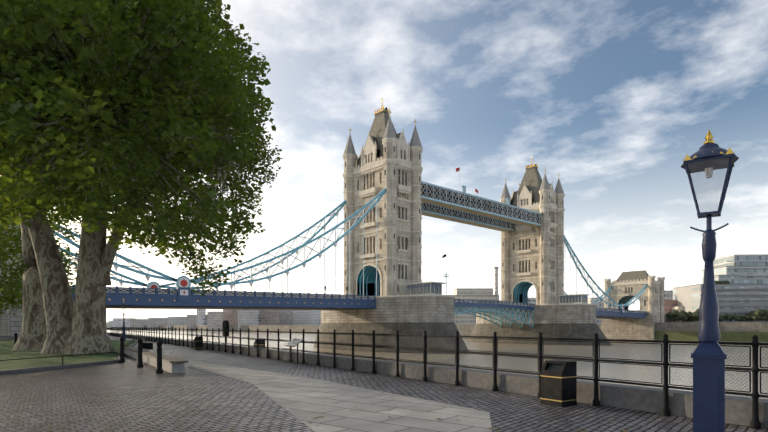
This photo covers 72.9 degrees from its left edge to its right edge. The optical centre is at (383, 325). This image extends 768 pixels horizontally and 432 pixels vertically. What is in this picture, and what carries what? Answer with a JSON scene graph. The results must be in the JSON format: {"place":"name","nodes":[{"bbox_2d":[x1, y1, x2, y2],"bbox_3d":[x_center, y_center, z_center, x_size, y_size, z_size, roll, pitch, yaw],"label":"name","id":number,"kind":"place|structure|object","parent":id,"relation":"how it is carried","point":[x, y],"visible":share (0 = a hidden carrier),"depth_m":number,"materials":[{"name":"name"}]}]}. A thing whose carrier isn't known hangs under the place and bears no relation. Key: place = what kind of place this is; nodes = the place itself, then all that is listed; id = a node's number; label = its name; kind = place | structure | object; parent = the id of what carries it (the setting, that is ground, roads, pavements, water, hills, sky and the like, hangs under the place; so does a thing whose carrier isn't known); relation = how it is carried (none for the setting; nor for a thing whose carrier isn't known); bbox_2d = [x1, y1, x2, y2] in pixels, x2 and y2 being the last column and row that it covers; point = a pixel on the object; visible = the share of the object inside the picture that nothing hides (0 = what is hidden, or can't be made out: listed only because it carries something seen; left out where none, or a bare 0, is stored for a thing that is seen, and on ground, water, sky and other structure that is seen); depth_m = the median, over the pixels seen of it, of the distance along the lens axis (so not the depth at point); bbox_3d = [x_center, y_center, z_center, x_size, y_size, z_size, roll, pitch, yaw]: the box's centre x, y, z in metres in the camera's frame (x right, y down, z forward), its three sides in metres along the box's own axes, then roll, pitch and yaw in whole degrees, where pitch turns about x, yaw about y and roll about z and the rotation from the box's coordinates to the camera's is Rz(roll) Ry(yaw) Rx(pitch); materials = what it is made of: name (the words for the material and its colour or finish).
{"place":"outdoors","nodes":[
{"label":"outdoors","id":0,"kind":"place"},
{"bbox_2d":[0,335,767,431],"bbox_3d":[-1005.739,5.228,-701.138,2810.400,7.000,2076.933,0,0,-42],"label":"wharf ground","id":1,"kind":"structure","parent":0,"point":[53,400],"depth_m":11.69,"materials":[{"name":"grey stone"}]},
{"bbox_2d":[0,212,75,314],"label":"plane tree","id":2,"kind":"object","parent":1,"relation":"on","point":[6,259],"visible":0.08,"depth_m":62.09,"materials":[{"name":"green plant"}]},
{"bbox_2d":[0,207,80,314],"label":"plane tree","id":3,"kind":"object","parent":1,"relation":"on","point":[17,248],"depth_m":51.02,"materials":[{"name":"plant"}]},
{"bbox_2d":[0,339,132,369],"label":"lawn grass","id":4,"kind":"structure","parent":1,"relation":"on","point":[7,352],"depth_m":26.54,"materials":[{"name":"green plant"}]},
{"bbox_2d":[0,337,137,364],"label":"low lawn fence","id":5,"kind":"object","parent":4,"relation":"on","point":[71,355],"visible":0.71,"depth_m":21.37,"materials":[{"name":"black metal"}]},
{"bbox_2d":[0,340,137,374],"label":"lawn kerb","id":6,"kind":"structure","parent":1,"relation":"on","point":[11,371],"depth_m":21.00,"materials":[{"name":"stone"}]},
{"bbox_2d":[0,0,233,350],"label":"plane tree","id":7,"kind":"object","parent":1,"relation":"on","point":[45,162],"depth_m":31.89,"materials":[{"name":"green plant"}]},
{"bbox_2d":[119,337,124,362],"bbox_3d":[-12.278,1.128,24.378,0.260,1.200,0.260,0,0,-42],"label":"bollard","id":8,"kind":"object","parent":1,"relation":"on","point":[122,359],"visible":1,"depth_m":24.30,"materials":[{"name":"black metal"}]},
{"bbox_2d":[121,302,126,339],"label":"lamp post","id":9,"kind":"object","parent":1,"relation":"on","point":[123,328],"visible":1,"depth_m":59.72,"materials":[{"name":"blue metal"}]},
{"bbox_2d":[124,347,147,359],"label":"bench slab","id":10,"kind":"structure","parent":1,"relation":"on","point":[131,352],"depth_m":27.89,"materials":[{"name":"concrete"}]},
{"bbox_2d":[137,339,142,367],"bbox_3d":[-10.076,1.128,21.480,0.260,1.200,0.260,0,0,-42],"label":"bollard","id":11,"kind":"object","parent":1,"relation":"on","point":[140,357],"visible":1,"depth_m":21.40,"materials":[{"name":"black metal"}]},
{"bbox_2d":[0,0,284,353],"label":"plane tree","id":12,"kind":"object","parent":1,"relation":"on","point":[200,36],"depth_m":19.48,"materials":[{"name":"green plant"}]},
{"bbox_2d":[141,337,152,348],"bbox_3d":[-17.781,1.286,38.975,0.575,0.884,1.800,0,0,-33],"label":"litter bin","id":13,"kind":"object","parent":1,"relation":"on","point":[147,345],"visible":0.9,"depth_m":38.36,"materials":[{"name":"black metal"}]},
{"bbox_2d":[156,340,162,373],"bbox_3d":[-8.131,1.128,18.825,0.260,1.200,0.260,0,0,-42],"label":"bollard","id":14,"kind":"object","parent":1,"relation":"on","point":[159,369],"visible":1,"depth_m":18.75,"materials":[{"name":"black metal"}]},
{"bbox_2d":[142,351,187,372],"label":"bench slab","id":15,"kind":"structure","parent":1,"relation":"on","point":[170,364],"depth_m":19.81,"materials":[{"name":"concrete"}]},
{"bbox_2d":[194,336,202,349],"bbox_3d":[-13.380,1.253,37.448,0.512,0.950,0.572,0,0,-33],"label":"litter bin","id":16,"kind":"object","parent":1,"relation":"on","point":[198,342],"visible":1,"depth_m":37.23,"materials":[{"name":"black metal"}]},
{"bbox_2d":[223,320,228,342],"bbox_3d":[-11.372,0.673,37.397,0.260,2.110,0.720,0,0,-33],"label":"lifebuoy cabinet","id":17,"kind":"object","parent":1,"relation":"on","point":[226,324],"visible":0.73,"depth_m":37.15,"materials":[{"name":"black metal"}]},
{"bbox_2d":[254,340,264,347],"bbox_3d":[-7.306,1.253,30.506,0.512,0.950,0.572,0,0,-33],"label":"litter bin","id":18,"kind":"object","parent":1,"relation":"on","point":[261,343],"visible":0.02,"depth_m":30.31,"materials":[{"name":"black metal"}]},
{"bbox_2d":[285,338,303,363],"bbox_3d":[-4.144,1.168,24.029,0.450,1.120,1.100,0,0,-33],"label":"info lectern","id":19,"kind":"object","parent":1,"relation":"on","point":[294,342],"visible":0.94,"depth_m":24.04,"materials":[{"name":"black metal"}]},
{"bbox_2d":[185,361,491,431],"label":"pavement slabs","id":20,"kind":"structure","parent":1,"relation":"on","point":[332,403],"depth_m":10.95,"materials":[{"name":"grey stone"}]},
{"bbox_2d":[14,373,667,431],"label":"fallen leaves","id":21,"kind":"object","parent":1,"relation":"on","point":[323,416],"visible":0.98,"depth_m":9.29,"materials":[{"name":"brown plant"}]},
{"bbox_2d":[107,332,767,428],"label":"low river wall","id":22,"kind":"structure","parent":1,"relation":"on","point":[738,410],"depth_m":13.11,"materials":[{"name":"stone"}]},
{"bbox_2d":[111,327,767,428],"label":"riverside fence","id":23,"kind":"object","parent":1,"relation":"on","point":[755,395],"visible":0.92,"depth_m":12.70,"materials":[{"name":"black metal"}]},
{"bbox_2d":[540,360,576,406],"bbox_3d":[3.824,1.253,11.401,0.512,0.950,0.572,0,0,-33],"label":"litter bin","id":24,"kind":"object","parent":1,"relation":"on","point":[558,383],"visible":1,"depth_m":11.23,"materials":[{"name":"black metal"}]},
{"bbox_2d":[681,130,738,431],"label":"lamp post","id":25,"kind":"object","parent":1,"relation":"on","point":[709,354],"visible":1,"depth_m":6.82,"materials":[{"name":"blue metal"}]},
{"bbox_2d":[0,0,767,321],"label":"sky","id":26,"kind":"structure","parent":0,"point":[609,97],"materials":[{"name":"blue"}]},
{"bbox_2d":[107,328,767,398],"bbox_3d":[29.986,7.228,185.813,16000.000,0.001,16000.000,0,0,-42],"label":"river water","id":27,"kind":"structure","parent":0,"point":[647,354],"depth_m":121.64,"materials":[{"name":"beige liquid"}]},
{"bbox_2d":[127,322,767,341],"bbox_3d":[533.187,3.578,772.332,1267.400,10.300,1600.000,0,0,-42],"label":"embankment","id":28,"kind":"structure","parent":0,"point":[739,331],"depth_m":256.17,"materials":[{"name":"grey stone"}]},
{"bbox_2d":[106,321,112,327],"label":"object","id":29,"kind":"object","parent":28,"relation":"on","point":[109,324],"visible":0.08,"depth_m":967.98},
{"bbox_2d":[113,309,320,330],"bbox_3d":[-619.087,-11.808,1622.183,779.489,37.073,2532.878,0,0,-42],"label":"background buildings","id":30,"kind":"structure","parent":28,"relation":"on","point":[216,319],"depth_m":626.02,"materials":[{"name":"grey concrete"}]},
{"bbox_2d":[453,254,767,324],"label":"background buildings","id":31,"kind":"structure","parent":28,"relation":"on","point":[744,292],"depth_m":302.61,"materials":[{"name":"grey glass"}]},
{"bbox_2d":[666,280,767,321],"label":"bank treeline","id":32,"kind":"object","parent":28,"relation":"on","point":[758,315],"visible":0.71,"depth_m":280.61,"materials":[{"name":"green plant"}]},
{"label":"terrain","id":33,"kind":"structure","parent":0,"visible":0},
{"bbox_2d":[0,202,23,335],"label":"abutment tower","id":34,"kind":"structure","parent":33,"relation":"on","point":[11,324],"depth_m":86.33,"materials":[{"name":"stone"}]},
{"bbox_2d":[313,295,467,353],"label":"pier","id":35,"kind":"structure","parent":33,"relation":"on","point":[417,314],"depth_m":139.59,"materials":[{"name":"stone"}]},
{"bbox_2d":[48,167,487,315],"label":"suspension bridge span","id":36,"kind":"object","parent":35,"relation":"on","point":[441,202],"visible":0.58,"depth_m":127.99,"materials":[{"name":"metal"}]},
{"bbox_2d":[343,99,422,295],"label":"tower","id":37,"kind":"structure","parent":35,"relation":"on","point":[389,159],"depth_m":153.16,"materials":[{"name":"stone"}]},
{"bbox_2d":[403,278,445,294],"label":"control cabin","id":38,"kind":"object","parent":35,"relation":"on","point":[427,288],"visible":0.81,"depth_m":141.41,"materials":[{"name":"grey"}]},
{"bbox_2d":[442,254,449,294],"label":"signal mast","id":39,"kind":"object","parent":35,"relation":"on","point":[443,256],"visible":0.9,"depth_m":141.05,"materials":[{"name":"white metal"}]},
{"bbox_2d":[467,304,610,345],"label":"pier","id":40,"kind":"structure","parent":33,"relation":"on","point":[564,320],"depth_m":195.61,"materials":[{"name":"stone"}]},
{"bbox_2d":[500,157,564,303],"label":"tower","id":41,"kind":"structure","parent":40,"relation":"on","point":[530,256],"depth_m":208.38,"materials":[{"name":"stone"}]},
{"bbox_2d":[451,189,647,326],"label":"suspension bridge span","id":42,"kind":"object","parent":40,"relation":"on","point":[500,216],"visible":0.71,"depth_m":199.88,"materials":[{"name":"metal"}]},
{"bbox_2d":[557,291,589,303],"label":"control cabin","id":43,"kind":"object","parent":40,"relation":"on","point":[574,299],"visible":0.96,"depth_m":195.98,"materials":[{"name":"grey"}]},
{"bbox_2d":[601,270,687,339],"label":"abutment tower","id":44,"kind":"structure","parent":33,"relation":"on","point":[627,287],"depth_m":273.75,"materials":[{"name":"stone"}]}
]}

